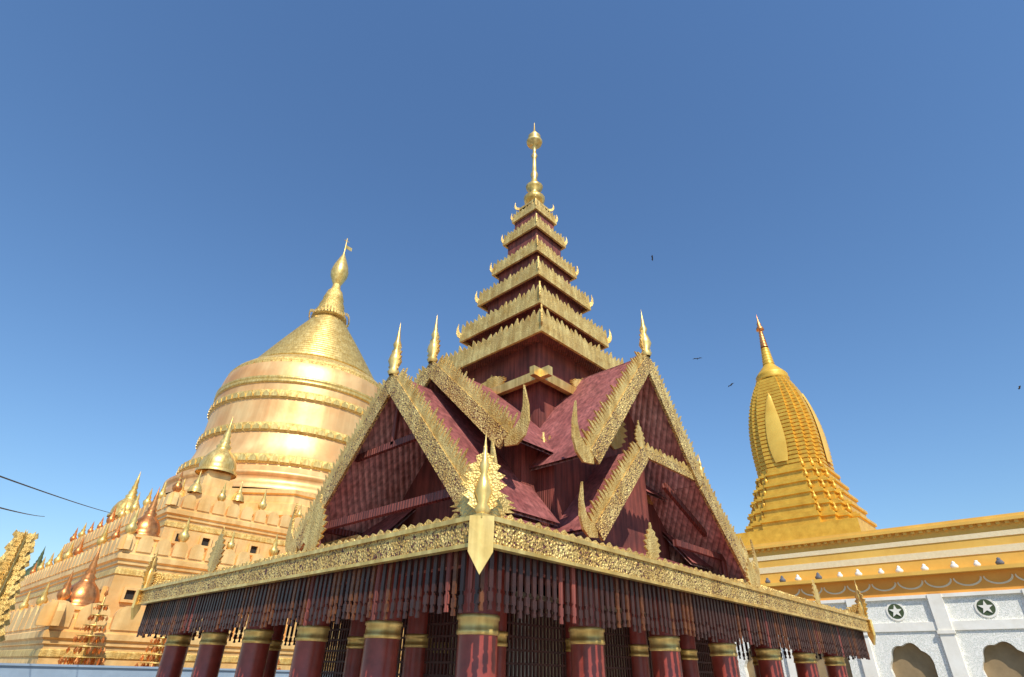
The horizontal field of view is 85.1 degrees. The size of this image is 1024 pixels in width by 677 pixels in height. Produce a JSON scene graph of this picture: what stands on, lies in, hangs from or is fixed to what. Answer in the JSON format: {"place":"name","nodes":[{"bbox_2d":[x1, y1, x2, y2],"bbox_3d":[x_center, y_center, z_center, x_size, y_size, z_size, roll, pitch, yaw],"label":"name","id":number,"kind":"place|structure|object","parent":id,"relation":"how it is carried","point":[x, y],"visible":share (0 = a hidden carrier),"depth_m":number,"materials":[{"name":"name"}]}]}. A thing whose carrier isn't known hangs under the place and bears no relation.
{"place":"outdoors","nodes":[
{"label":"outdoors","id":0,"kind":"place"},
{"bbox_2d":[0,476,109,516],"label":"power lines","id":1,"kind":"structure","parent":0,"point":[41,491],"depth_m":15.00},
{"bbox_2d":[0,0,1023,569],"label":"sky","id":2,"kind":"structure","parent":0,"point":[182,182],"materials":[{"name":"blue"}]},
{"bbox_2d":[736,315,876,545],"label":"temple tower","id":3,"kind":"structure","parent":0,"point":[801,491],"depth_m":32.09,"materials":[{"name":"yellow metal"}]},
{"bbox_2d":[735,511,1023,676],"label":"building","id":4,"kind":"structure","parent":0,"point":[940,617],"depth_m":23.27,"materials":[{"name":"paint"}]},
{"bbox_2d":[765,557,1003,582],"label":"ledge pigeons","id":5,"kind":"object","parent":4,"relation":"on","point":[999,561],"visible":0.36,"depth_m":24.14,"materials":[{"name":"white"}]},
{"label":"paving","id":6,"kind":"structure","parent":0,"visible":0},
{"bbox_2d":[0,529,38,641],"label":"gilded filigree post","id":7,"kind":"object","parent":6,"relation":"on","point":[15,556],"visible":1,"depth_m":23.91,"materials":[{"name":"gold metal"}]},
{"bbox_2d":[58,587,108,664],"bbox_3d":[-19.366,13.909,25.493,2.200,4.750,2.252,-25,-40,36],"label":"tiered offering tree","id":8,"kind":"object","parent":6,"relation":"on","point":[88,639],"visible":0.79,"depth_m":25.36,"materials":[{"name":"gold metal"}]},
{"bbox_2d":[135,624,168,666],"bbox_3d":[-17.248,15.330,27.272,2.200,4.250,2.252,-25,-40,36],"label":"tiered offering tree","id":9,"kind":"object","parent":6,"relation":"on","point":[152,657],"visible":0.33,"depth_m":26.99,"materials":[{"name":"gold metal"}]},
{"bbox_2d":[0,663,332,676],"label":"enclosure wall","id":10,"kind":"structure","parent":6,"relation":"on","point":[30,670],"depth_m":24.06,"materials":[{"name":"white paint"}]},
{"bbox_2d":[0,238,403,676],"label":"stupa","id":11,"kind":"object","parent":6,"relation":"on","point":[285,414],"visible":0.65,"depth_m":40.69,"materials":[{"name":"gold metal"}]},
{"bbox_2d":[131,123,875,676],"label":"pavilion","id":12,"kind":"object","parent":6,"relation":"on","point":[535,421],"visible":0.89,"depth_m":11.83,"materials":[{"name":"red wood"}]},
{"bbox_2d":[136,550,869,659],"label":"pavilion valance slats","id":13,"kind":"object","parent":12,"relation":"attached to","point":[843,642],"visible":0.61,"depth_m":7.87,"materials":[{"name":"red wood"}]},
{"bbox_2d":[321,596,713,676],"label":"pavilion lattice screens","id":14,"kind":"object","parent":12,"relation":"attached to","point":[704,660],"visible":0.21,"depth_m":9.71,"materials":[{"name":"brown wood"}]}
]}

